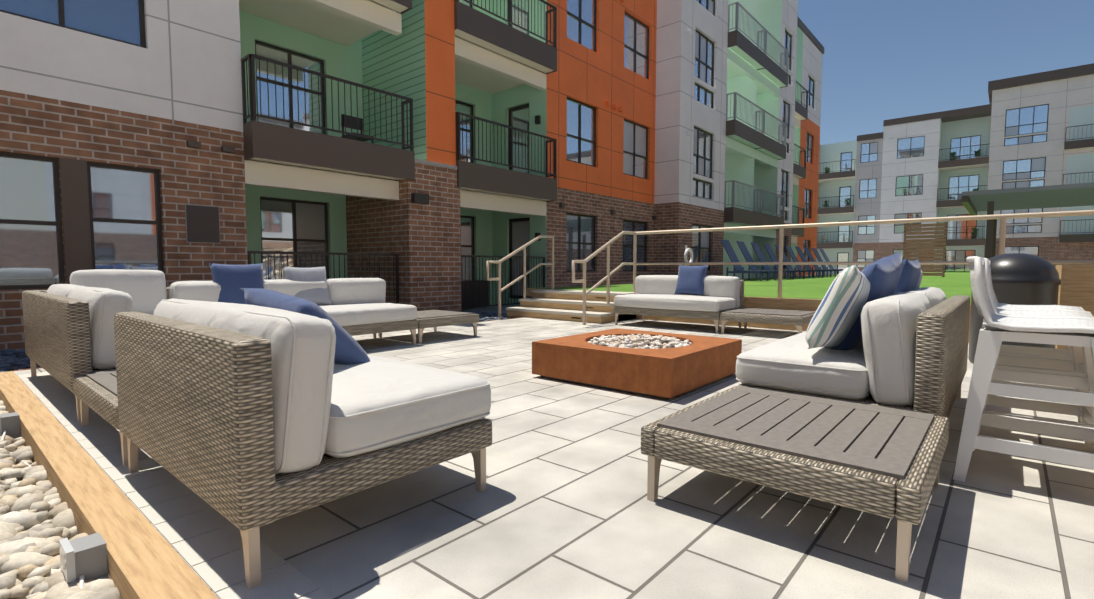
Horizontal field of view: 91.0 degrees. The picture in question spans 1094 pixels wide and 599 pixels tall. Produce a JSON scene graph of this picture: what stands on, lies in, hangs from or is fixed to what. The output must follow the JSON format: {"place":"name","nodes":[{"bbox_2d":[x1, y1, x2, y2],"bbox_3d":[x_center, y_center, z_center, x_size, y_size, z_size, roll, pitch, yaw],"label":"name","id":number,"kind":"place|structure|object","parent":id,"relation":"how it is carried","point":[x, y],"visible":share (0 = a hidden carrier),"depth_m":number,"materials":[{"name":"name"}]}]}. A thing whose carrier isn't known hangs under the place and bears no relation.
{"place":"outdoors","nodes":[
{"label":"outdoors","id":0,"kind":"place"},
{"bbox_2d":[461,304,795,330],"bbox_3d":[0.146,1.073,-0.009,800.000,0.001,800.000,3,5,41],"label":"terrain","id":1,"kind":"structure","parent":0,"point":[493,309],"depth_m":13.29,"materials":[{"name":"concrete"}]},
{"bbox_2d":[0,400,120,598],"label":"pebbles","id":2,"kind":"object","parent":1,"relation":"on","point":[31,534],"visible":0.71,"depth_m":1.99,"materials":[{"name":"beige stone"}]},
{"bbox_2d":[0,412,20,438],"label":"landscape light","id":3,"kind":"object","parent":2,"relation":"on","point":[10,423],"visible":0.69,"depth_m":3.20,"materials":[{"name":"grey metal"}]},
{"bbox_2d":[1,430,31,466],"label":"outlet cable","id":4,"kind":"object","parent":2,"relation":"on","point":[3,435],"visible":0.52,"depth_m":3.10,"materials":[{"name":"plastic"}]},
{"bbox_2d":[79,575,84,588],"bbox_3d":[-1.192,0.911,1.461,0.699,0.071,0.050,3,4,37],"label":"stake","id":5,"kind":"object","parent":2,"relation":"on","point":[81,581],"visible":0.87,"depth_m":1.66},
{"bbox_2d":[59,532,107,582],"bbox_3d":[-1.492,0.849,1.734,0.126,0.150,0.099,3,5,41],"label":"outlet box","id":6,"kind":"object","parent":2,"relation":"on","point":[86,556],"visible":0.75,"depth_m":1.71,"materials":[{"name":"grey plastic"}]},
{"bbox_2d":[0,310,507,371],"bbox_3d":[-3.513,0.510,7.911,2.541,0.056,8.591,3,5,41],"label":"blue rocks","id":7,"kind":"object","parent":1,"relation":"on","point":[6,362],"visible":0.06,"depth_m":5.94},
{"bbox_2d":[0,0,817,349],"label":"apartment building","id":8,"kind":"structure","parent":1,"relation":"on","point":[182,140],"depth_m":10.26,"materials":[{"name":"brick"}]},
{"bbox_2d":[341,114,373,143],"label":"balcony chair","id":9,"kind":"object","parent":8,"relation":"on","point":[354,124],"visible":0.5,"depth_m":10.41,"materials":[{"name":"brown metal"}]},
{"bbox_2d":[461,280,488,306],"bbox_3d":[-2.061,-0.146,13.424,0.500,0.650,1.200,3,5,41],"label":"air conditioning unit","id":10,"kind":"object","parent":1,"relation":"on","point":[482,293],"visible":0.43,"depth_m":13.37,"materials":[{"name":"brown metal"}]},
{"bbox_2d":[239,0,823,278],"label":"apartment building","id":11,"kind":"structure","parent":1,"relation":"on","point":[757,64],"depth_m":17.11,"materials":[{"name":"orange paint"}]},
{"bbox_2d":[13,317,1093,598],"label":"deck pavers","id":12,"kind":"object","parent":1,"relation":"on","point":[561,507],"visible":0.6,"depth_m":1.92,"materials":[{"name":"grey concrete"}]},
{"bbox_2d":[30,358,80,421],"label":"sofa legs","id":13,"kind":"object","parent":12,"relation":"on","point":[33,367],"visible":0.19,"depth_m":3.14,"materials":[{"name":"beige wood"}]},
{"bbox_2d":[22,290,115,392],"bbox_3d":[-3.197,0.213,4.098,2.068,0.537,0.953,3,5,41],"label":"sofa frame","id":14,"kind":"object","parent":13,"relation":"on","point":[57,334],"visible":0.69,"depth_m":3.30,"materials":[{"name":"beige wicker"}]},
{"bbox_2d":[47,269,166,369],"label":"sofa cushions","id":15,"kind":"object","parent":14,"relation":"on","point":[145,290],"visible":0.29,"depth_m":4.09,"materials":[{"name":"white fabric"}]},
{"bbox_2d":[75,287,103,368],"bbox_3d":[-3.004,0.165,3.490,0.963,0.466,0.066,3,5,41],"label":"cushion piping","id":16,"kind":"object","parent":15,"relation":"attached to","point":[100,326],"visible":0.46,"depth_m":3.18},
{"bbox_2d":[80,400,127,466],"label":"sofa legs","id":17,"kind":"object","parent":12,"relation":"on","point":[84,410],"visible":0.19,"depth_m":2.45,"materials":[{"name":"beige wood"}]},
{"bbox_2d":[73,375,118,429],"bbox_3d":[-1.994,0.485,3.080,1.030,0.110,0.950,3,5,41],"label":"wicker side table","id":18,"kind":"object","parent":17,"relation":"on","point":[101,401],"visible":0.1,"depth_m":2.65,"materials":[{"name":"beige wicker"}]},
{"bbox_2d":[85,370,117,396],"bbox_3d":[-1.994,0.441,3.077,0.934,0.044,0.854,3,5,41],"label":"table top","id":19,"kind":"object","parent":18,"relation":"on","point":[106,380],"visible":0.1,"depth_m":2.90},
{"bbox_2d":[17,372,331,598],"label":"deck edge headers","id":20,"kind":"object","parent":12,"relation":"on","point":[202,537],"visible":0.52,"depth_m":1.95,"materials":[{"name":"grey concrete"}]},
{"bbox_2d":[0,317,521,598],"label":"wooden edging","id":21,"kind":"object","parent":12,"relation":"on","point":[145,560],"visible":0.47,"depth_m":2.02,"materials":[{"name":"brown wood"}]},
{"bbox_2d":[166,287,417,335],"bbox_3d":[-2.579,0.114,5.690,0.920,0.533,2.268,3,5,41],"label":"wicker sofa","id":22,"kind":"object","parent":12,"relation":"on","point":[354,330],"visible":0.12,"depth_m":5.88,"materials":[{"name":"wicker"}]},
{"bbox_2d":[209,263,263,303],"bbox_3d":[-3.075,-0.124,5.389,0.204,0.483,0.500,3,5,41],"label":"blue pillow","id":23,"kind":"object","parent":22,"relation":"on","point":[231,280],"visible":0.73,"depth_m":5.30,"materials":[{"name":"blue fabric"}]},
{"bbox_2d":[170,278,416,325],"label":"sofa cushions","id":24,"kind":"object","parent":22,"relation":"on","point":[351,298],"visible":0.42,"depth_m":5.84,"materials":[{"name":"white fabric"}]},
{"bbox_2d":[282,266,331,305],"bbox_3d":[-2.635,-0.138,5.933,0.215,0.457,0.480,3,5,41],"label":"throw pillow","id":25,"kind":"object","parent":22,"relation":"on","point":[319,296],"visible":0.56,"depth_m":5.90,"materials":[{"name":"white fabric"}]},
{"bbox_2d":[360,307,416,311],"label":"cushion piping","id":26,"kind":"object","parent":22,"relation":"on","point":[391,309],"visible":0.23,"depth_m":5.95,"materials":[{"name":"fabric"}]},
{"bbox_2d":[363,317,416,322],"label":"cushion piping","id":27,"kind":"object","parent":22,"relation":"on","point":[391,320],"visible":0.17,"depth_m":5.95,"materials":[{"name":"fabric"}]},
{"bbox_2d":[127,438,485,588],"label":"sofa legs","id":28,"kind":"object","parent":12,"relation":"on","point":[251,547],"visible":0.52,"depth_m":1.53,"materials":[{"name":"beige wood"}]},
{"bbox_2d":[114,311,491,530],"bbox_3d":[-1.049,0.327,2.258,1.388,0.533,0.950,3,5,41],"label":"frame","id":29,"kind":"object","parent":28,"relation":"on","point":[195,407],"visible":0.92,"depth_m":1.67,"materials":[{"name":"beige wicker"}]},
{"bbox_2d":[153,298,490,472],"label":"sofa cushions","id":30,"kind":"object","parent":29,"relation":"on","point":[375,382],"visible":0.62,"depth_m":1.77,"materials":[{"name":"white fabric"}]},
{"bbox_2d":[161,299,295,473],"bbox_3d":[-1.264,0.258,2.001,1.357,0.465,0.062,3,5,41],"label":"cushion piping","id":31,"kind":"object","parent":30,"relation":"on","point":[290,320],"visible":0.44,"depth_m":1.56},
{"bbox_2d":[240,288,369,364],"bbox_3d":[-1.064,0.137,2.398,0.518,0.379,0.360,2,4,32],"label":"throw pillow","id":32,"kind":"object","parent":30,"relation":"on","point":[349,349],"visible":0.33,"depth_m":2.29,"materials":[{"name":"blue fabric"}]},
{"bbox_2d":[315,319,334,466],"bbox_3d":[-1.187,0.269,2.093,1.358,0.463,0.062,3,5,41],"label":"cushion piping","id":33,"kind":"object","parent":30,"relation":"attached to","point":[327,392],"visible":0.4,"depth_m":1.65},
{"bbox_2d":[329,381,489,418],"bbox_3d":[-0.952,0.331,2.372,1.370,0.014,0.695,3,5,41],"label":"cushion piping","id":34,"kind":"object","parent":30,"relation":"on","point":[390,407],"visible":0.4,"depth_m":1.86,"materials":[{"name":"white fabric"}]},
{"bbox_2d":[325,412,489,454],"bbox_3d":[-0.953,0.448,2.378,1.372,0.013,0.696,3,5,41],"label":"cushion piping","id":35,"kind":"object","parent":29,"relation":"on","point":[393,440],"visible":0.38,"depth_m":1.86,"materials":[{"name":"white fabric"}]},
{"bbox_2d":[373,329,415,343],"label":"sofa legs","id":36,"kind":"object","parent":12,"relation":"on","point":[413,332],"visible":0.21,"depth_m":6.26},
{"bbox_2d":[378,323,476,343],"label":"table legs","id":37,"kind":"object","parent":12,"relation":"on","point":[421,330],"visible":0.52,"depth_m":6.87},
{"bbox_2d":[416,314,478,328],"bbox_3d":[-1.532,0.247,6.923,0.920,0.110,0.940,3,5,41],"label":"wicker table","id":38,"kind":"object","parent":37,"relation":"on","point":[445,321],"visible":0.42,"depth_m":6.58,"materials":[{"name":"wicker"}]},
{"bbox_2d":[416,310,473,318],"bbox_3d":[-1.532,0.202,6.921,0.824,0.044,0.844,3,5,41],"label":"table top","id":39,"kind":"object","parent":38,"relation":"on","point":[430,314],"visible":0.52,"depth_m":6.92,"materials":[{"name":"wood"}]},
{"bbox_2d":[498,262,500,317],"bbox_3d":[-0.841,-0.171,9.537,0.053,0.980,0.056,3,5,41],"label":"railing post","id":40,"kind":"object","parent":12,"relation":"on","point":[499,291],"visible":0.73,"depth_m":9.52,"materials":[{"name":"metal"}]},
{"bbox_2d":[506,289,635,323],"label":"lawn steps","id":41,"kind":"structure","parent":12,"relation":"on","point":[556,304],"depth_m":9.37,"materials":[{"name":"beige concrete"}]},
{"bbox_2d":[583,262,585,324],"bbox_3d":[0.579,-0.096,8.323,0.053,0.980,0.056,3,5,41],"label":"railing post","id":42,"kind":"object","parent":12,"relation":"on","point":[584,294],"visible":0.69,"depth_m":8.30,"materials":[{"name":"metal"}]},
{"bbox_2d":[572,231,635,282],"bbox_3d":[0.960,-0.712,8.730,0.056,0.853,1.769,3,5,41],"label":"stair handrail","id":43,"kind":"object","parent":12,"relation":"on","point":[592,255],"visible":0.88,"depth_m":8.42,"materials":[{"name":"beige metal"}]},
{"bbox_2d":[586,263,634,294],"bbox_3d":[1.055,-0.345,8.863,0.045,0.531,1.479,3,5,41],"label":"stair handrail","id":44,"kind":"object","parent":43,"relation":"attached to","point":[603,279],"visible":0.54,"depth_m":8.74,"materials":[{"name":"beige metal"}]},
{"bbox_2d":[636,210,1093,234],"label":"railing","id":45,"kind":"object","parent":43,"relation":"attached to","point":[1006,216],"visible":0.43,"depth_m":6.88,"materials":[{"name":"beige metal"}]},
{"bbox_2d":[532,328,741,399],"bbox_3d":[0.758,0.487,4.464,1.250,0.295,1.250,3,5,41],"label":"fire pit","id":46,"kind":"object","parent":12,"relation":"on","point":[670,373],"visible":0.88,"depth_m":4.00,"materials":[{"name":"brown metal"}]},
{"bbox_2d":[588,334,691,348],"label":"fire pit stones","id":47,"kind":"object","parent":46,"relation":"in","point":[640,341],"visible":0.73,"depth_m":4.39,"materials":[{"name":"white stone"}]},
{"bbox_2d":[615,313,741,332],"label":"sofa legs","id":48,"kind":"object","parent":12,"relation":"on","point":[716,322],"visible":0.71,"depth_m":7.93,"materials":[{"name":"beige wood"}]},
{"bbox_2d":[613,280,743,319],"bbox_3d":[1.963,-0.037,8.127,1.708,0.533,0.900,3,5,41],"label":"sofa frame","id":49,"kind":"object","parent":48,"relation":"on","point":[707,315],"visible":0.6,"depth_m":7.81,"materials":[{"name":"wicker"}]},
{"bbox_2d":[614,304,734,310],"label":"cushion piping","id":50,"kind":"object","parent":49,"relation":"on","point":[680,308],"visible":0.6,"depth_m":7.59,"materials":[{"name":"fabric"}]},
{"bbox_2d":[614,275,739,311],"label":"sofa cushions","id":51,"kind":"object","parent":49,"relation":"on","point":[654,291],"visible":0.94,"depth_m":7.87,"materials":[{"name":"white fabric"}]},
{"bbox_2d":[618,297,732,301],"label":"cushion piping","id":52,"kind":"object","parent":51,"relation":"on","point":[687,300],"visible":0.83,"depth_m":7.50,"materials":[{"name":"fabric"}]},
{"bbox_2d":[674,265,707,295],"bbox_3d":[2.175,-0.294,8.128,0.480,0.457,0.223,3,5,41],"label":"throw pillow","id":53,"kind":"object","parent":51,"relation":"on","point":[690,280],"depth_m":8.05,"materials":[{"name":"blue fabric"}]},
{"bbox_2d":[721,321,801,333],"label":"table legs","id":54,"kind":"object","parent":12,"relation":"on","point":[799,328],"visible":0.35,"depth_m":7.24,"materials":[{"name":"beige wood"}]},
{"bbox_2d":[720,312,814,325],"bbox_3d":[3.015,0.227,7.241,1.050,0.110,0.900,3,5,41],"label":"coffee table frame","id":55,"kind":"object","parent":54,"relation":"on","point":[774,319],"visible":0.6,"depth_m":6.84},
{"bbox_2d":[725,308,815,316],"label":"table top","id":56,"kind":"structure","parent":55,"relation":"on","point":[773,312],"depth_m":7.17,"materials":[{"name":"grey wood"}]},
{"bbox_2d":[647,456,939,582],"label":"table legs","id":57,"kind":"object","parent":12,"relation":"on","point":[904,532],"visible":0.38,"depth_m":1.56,"materials":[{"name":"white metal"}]},
{"bbox_2d":[641,386,948,524],"bbox_3d":[1.010,0.543,2.153,0.900,0.110,0.950,3,5,41],"label":"wicker coffee table","id":58,"kind":"object","parent":57,"relation":"on","point":[906,499],"visible":0.67,"depth_m":1.74,"materials":[{"name":"beige wicker"}]},
{"bbox_2d":[657,386,933,480],"bbox_3d":[1.010,0.498,2.150,0.804,0.044,0.854,3,5,41],"label":"table top","id":59,"kind":"object","parent":58,"relation":"on","point":[885,441],"visible":0.88,"depth_m":2.04,"materials":[{"name":"grey wood"}]},
{"bbox_2d":[956,384,961,398],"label":"sofa legs","id":60,"kind":"object","parent":12,"relation":"on","point":[958,396],"visible":0.06,"depth_m":3.69,"materials":[{"name":"beige metal"}]},
{"bbox_2d":[738,295,969,417],"bbox_3d":[1.939,0.266,3.245,0.870,0.533,1.908,3,5,41],"label":"wicker sofa","id":61,"kind":"object","parent":60,"relation":"on","point":[942,336],"visible":0.46,"depth_m":2.32,"materials":[{"name":"beige wicker"}]},
{"bbox_2d":[736,378,869,396],"bbox_3d":[1.825,0.388,3.351,0.613,0.013,1.886,3,5,41],"label":"cushion piping","id":62,"kind":"object","parent":61,"relation":"on","point":[804,389],"visible":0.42,"depth_m":2.60,"materials":[{"name":"fabric"}]},
{"bbox_2d":[736,287,945,405],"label":"sofa cushions","id":63,"kind":"object","parent":61,"relation":"on","point":[887,351],"visible":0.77,"depth_m":2.50,"materials":[{"name":"white fabric"}]},
{"bbox_2d":[737,356,867,371],"bbox_3d":[1.825,0.273,3.342,0.614,0.012,1.889,3,5,41],"label":"cushion piping","id":64,"kind":"object","parent":63,"relation":"on","point":[804,365],"visible":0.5,"depth_m":2.60,"materials":[{"name":"fabric"}]},
{"bbox_2d":[806,264,869,348],"bbox_3d":[1.478,0.052,2.716,0.253,0.457,0.501,3,5,41],"label":"pillow","id":65,"kind":"object","parent":63,"relation":"on","point":[838,311],"visible":0.98,"depth_m":2.57,"materials":[{"name":"fabric"}]},
{"bbox_2d":[831,251,902,349],"bbox_3d":[1.745,0.018,2.934,0.280,0.570,0.615,3,5,41],"label":"blue pillow","id":66,"kind":"object","parent":63,"relation":"on","point":[882,275],"visible":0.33,"depth_m":2.78,"materials":[{"name":"blue fabric"}]},
{"bbox_2d":[866,301,878,402],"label":"cushion piping","id":67,"kind":"object","parent":63,"relation":"attached to","point":[871,354],"visible":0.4,"depth_m":2.42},
{"bbox_2d":[897,300,911,404],"bbox_3d":[1.852,0.216,2.693,0.069,0.463,0.931,3,5,41],"label":"cushion piping","id":68,"kind":"object","parent":63,"relation":"on","point":[903,353],"visible":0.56,"depth_m":2.34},
{"bbox_2d":[893,258,920,293],"bbox_3d":[2.251,-0.024,3.461,0.219,0.476,0.500,3,5,41],"label":"blue pillow","id":69,"kind":"object","parent":63,"relation":"on","point":[909,276],"visible":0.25,"depth_m":3.26,"materials":[{"name":"blue fabric"}]},
{"bbox_2d":[916,270,922,287],"bbox_3d":[2.431,-0.019,3.702,0.220,0.432,0.460,3,5,41],"label":"throw pillow","id":70,"kind":"object","parent":63,"relation":"on","point":[919,281],"visible":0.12,"depth_m":3.65,"materials":[{"name":"fabric"}]},
{"bbox_2d":[968,253,1060,369],"bbox_3d":[4.266,0.090,4.931,0.624,1.030,0.624,3,5,41],"label":"trash bin","id":71,"kind":"object","parent":12,"relation":"on","point":[1022,279],"visible":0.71,"depth_m":4.69,"materials":[{"name":"grey plastic"}]},
{"bbox_2d":[953,323,1093,481],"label":"bar stool","id":72,"kind":"object","parent":12,"relation":"on","point":[984,370],"visible":0.92,"depth_m":2.25,"materials":[{"name":"white plastic"}]},
{"bbox_2d":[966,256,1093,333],"bbox_3d":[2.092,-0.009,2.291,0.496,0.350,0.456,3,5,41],"label":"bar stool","id":73,"kind":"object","parent":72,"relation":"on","point":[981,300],"visible":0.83,"depth_m":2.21,"materials":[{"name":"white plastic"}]},
{"bbox_2d":[973,319,1093,450],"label":"bar stool","id":74,"kind":"object","parent":12,"relation":"on","point":[1076,365],"visible":0.21,"depth_m":2.77,"materials":[{"name":"white plastic"}]},
{"bbox_2d":[992,345,1080,422],"bbox_3d":[2.784,0.399,3.095,0.530,0.640,0.530,3,5,41],"label":"bar stool frame","id":75,"kind":"object","parent":12,"relation":"on","point":[1037,352],"visible":0.06,"depth_m":3.18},
{"bbox_2d":[1055,265,1093,348],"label":"wood planter box","id":76,"kind":"object","parent":12,"relation":"on","point":[1076,287],"visible":0.4,"depth_m":5.03,"materials":[{"name":"brown wood"}]},
{"bbox_2d":[816,104,991,274],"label":"apartment building","id":77,"kind":"structure","parent":1,"relation":"on","point":[905,168],"depth_m":45.90,"materials":[{"name":"paint"}]},
{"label":"balcony planter","id":78,"kind":"object","parent":77,"relation":"on","visible":0},
{"bbox_2d":[971,227,978,235],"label":"balcony plant","id":79,"kind":"object","parent":78,"relation":"on","point":[975,231],"visible":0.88,"depth_m":43.39,"materials":[{"name":"green plant"}]},
{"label":"balcony planter","id":80,"kind":"object","parent":77,"relation":"on","visible":0},
{"bbox_2d":[950,151,956,158],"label":"balcony plant","id":81,"kind":"object","parent":80,"relation":"on","point":[952,154],"visible":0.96,"depth_m":44.10,"materials":[{"name":"green plant"}]},
{"bbox_2d":[984,63,1093,267],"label":"building wing","id":82,"kind":"structure","parent":1,"relation":"on","point":[1042,130],"depth_m":37.91,"materials":[{"name":"paint"}]},
{"bbox_2d":[526,274,970,342],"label":"retaining wall","id":83,"kind":"structure","parent":0,"point":[799,304],"depth_m":7.87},
{"bbox_2d":[486,235,553,288],"bbox_3d":[-0.451,-0.686,9.961,0.056,1.056,1.795,3,5,41],"label":"stair handrail","id":84,"kind":"object","parent":83,"relation":"on","point":[515,252],"visible":0.88,"depth_m":9.96,"materials":[{"name":"beige metal"}]},
{"bbox_2d":[523,247,525,298],"bbox_3d":[-0.418,-0.498,10.011,0.048,0.975,0.050,3,5,41],"label":"railing post","id":85,"kind":"object","parent":84,"relation":"attached to","point":[524,272],"visible":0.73,"depth_m":9.99,"materials":[{"name":"beige metal"}]},
{"bbox_2d":[501,263,552,291],"bbox_3d":[-0.365,-0.421,10.078,0.045,0.531,1.479,3,5,41],"label":"stair handrail","id":86,"kind":"object","parent":84,"relation":"attached to","point":[519,278],"visible":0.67,"depth_m":9.98,"materials":[{"name":"beige metal"}]},
{"bbox_2d":[607,245,609,302],"bbox_3d":[1.002,-0.423,8.797,0.048,0.975,0.050,3,5,41],"label":"railing post","id":87,"kind":"object","parent":83,"relation":"on","point":[608,274],"visible":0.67,"depth_m":8.78,"materials":[{"name":"beige metal"}]},
{"bbox_2d":[633,234,636,291],"bbox_3d":[1.536,-0.629,9.408,0.053,1.050,0.056,3,5,41],"label":"railing post","id":88,"kind":"object","parent":83,"relation":"on","point":[634,252],"visible":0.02,"depth_m":9.38,"materials":[{"name":"beige metal"}]},
{"bbox_2d":[532,272,971,304],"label":"lawn turf","id":89,"kind":"structure","parent":83,"relation":"on","point":[950,284],"depth_m":12.17,"materials":[{"name":"green plant"}]},
{"bbox_2d":[684,248,692,265],"bbox_3d":[3.965,-1.194,15.046,0.090,0.490,0.490,3,5,41],"label":"life ring","id":90,"kind":"object","parent":89,"relation":"on","point":[687,250],"visible":0.88,"depth_m":14.97,"materials":[{"name":"white plastic"}]},
{"bbox_2d":[721,240,768,280],"bbox_3d":[6.179,-1.233,16.837,1.328,1.296,0.600,3,5,41],"label":"lounge chair","id":91,"kind":"object","parent":89,"relation":"on","point":[731,253],"visible":0.98,"depth_m":16.93,"materials":[{"name":"blue fabric"}]},
{"bbox_2d":[736,241,777,280],"bbox_3d":[7.025,-1.294,17.822,1.328,1.296,0.600,3,5,41],"label":"lounge chair","id":92,"kind":"object","parent":89,"relation":"on","point":[744,251],"visible":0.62,"depth_m":17.96,"materials":[{"name":"blue"}]},
{"bbox_2d":[751,242,794,279],"bbox_3d":[7.871,-1.355,18.807,1.328,1.296,0.600,3,5,41],"label":"lounge chair","id":93,"kind":"object","parent":89,"relation":"on","point":[759,253],"visible":0.71,"depth_m":18.92,"materials":[{"name":"blue"}]},
{"bbox_2d":[763,244,804,278],"bbox_3d":[8.717,-1.416,19.792,1.328,1.296,0.600,3,5,41],"label":"lounge chair","id":94,"kind":"object","parent":89,"relation":"on","point":[768,248],"visible":0.62,"depth_m":19.92,"materials":[{"name":"blue"}]},
{"bbox_2d":[775,245,814,277],"bbox_3d":[9.563,-1.477,20.777,1.328,1.296,0.600,3,5,41],"label":"lounge chair","id":95,"kind":"object","parent":89,"relation":"on","point":[785,259],"visible":0.6,"depth_m":20.90,"materials":[{"name":"blue"}]},
{"bbox_2d":[785,246,823,277],"bbox_3d":[10.409,-1.538,21.762,1.328,1.296,0.600,3,5,41],"label":"lounge chair","id":96,"kind":"object","parent":89,"relation":"on","point":[792,255],"visible":0.71,"depth_m":21.89,"materials":[{"name":"blue"}]},
{"bbox_2d":[795,246,831,276],"bbox_3d":[11.255,-1.599,22.748,1.328,1.296,0.600,3,5,41],"label":"lounge chair","id":97,"kind":"object","parent":89,"relation":"on","point":[801,254],"visible":0.67,"depth_m":22.82,"materials":[{"name":"blue"}]},
{"bbox_2d":[804,247,838,276],"bbox_3d":[12.101,-1.661,23.733,1.328,1.296,0.600,3,5,41],"label":"lounge chair","id":98,"kind":"object","parent":89,"relation":"on","point":[809,254],"visible":0.56,"depth_m":23.85,"materials":[{"name":"blue"}]},
{"bbox_2d":[820,249,833,275],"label":"lounge chair","id":99,"kind":"object","parent":89,"relation":"on","point":[825,257],"visible":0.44,"depth_m":25.88,"materials":[{"name":"blue"}]},
{"bbox_2d":[812,248,843,275],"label":"lounge chair","id":100,"kind":"object","parent":89,"relation":"on","point":[818,256],"visible":0.44,"depth_m":24.89,"materials":[{"name":"blue"}]},
{"bbox_2d":[903,222,946,276],"bbox_3d":[16.161,-2.122,23.055,1.500,2.300,0.100,3,5,41],"label":"wood pergola screen","id":101,"kind":"object","parent":89,"relation":"on","point":[936,242],"visible":0.85,"depth_m":22.94,"materials":[{"name":"brown wood"}]},
{"bbox_2d":[999,216,1005,254],"bbox_3d":[5.256,-0.431,6.225,0.053,1.050,0.056,3,5,41],"label":"post","id":102,"kind":"object","parent":89,"relation":"on","point":[1002,236],"visible":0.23,"depth_m":6.19,"materials":[{"name":"beige metal"}]},
{"bbox_2d":[961,182,1093,258],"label":"pergola","id":103,"kind":"object","parent":89,"relation":"on","point":[990,202],"visible":0.9,"depth_m":21.68,"materials":[{"name":"green"}]},
{"bbox_2d":[778,227,783,297],"bbox_3d":[3.396,-0.530,7.816,0.053,1.050,0.056,3,5,41],"label":"fence post","id":104,"kind":"object","parent":83,"relation":"on","point":[781,236],"visible":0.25,"depth_m":7.80,"materials":[{"name":"beige metal"}]},
{"bbox_2d":[635,260,1093,264],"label":"fence rail","id":105,"kind":"object","parent":104,"relation":"attached to","point":[868,263],"visible":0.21,"depth_m":7.46,"materials":[{"name":"beige metal"}]},
{"bbox_2d":[797,0,1093,144],"label":"sky","id":106,"kind":"structure","parent":0,"point":[882,60],"materials":[{"name":"blue"}]},
{"bbox_2d":[984,258,1093,319],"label":"bar stool","id":107,"kind":"object","parent":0,"point":[1051,313],"visible":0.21,"depth_m":2.73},
{"bbox_2d":[989,261,1090,312],"bbox_3d":[2.774,-0.059,3.075,0.484,0.326,0.430,3,5,41],"label":"bar stool","id":108,"kind":"object","parent":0,"point":[1045,307],"visible":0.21,"depth_m":3.16,"materials":[{"name":"white plastic"}]},
{"bbox_2d":[988,260,1091,314],"bbox_3d":[2.769,-0.058,3.079,0.496,0.350,0.456,3,5,41],"label":"bar stool","id":109,"kind":"object","parent":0,"point":[1025,309],"visible":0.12,"depth_m":2.97,"materials":[{"name":"plastic"}]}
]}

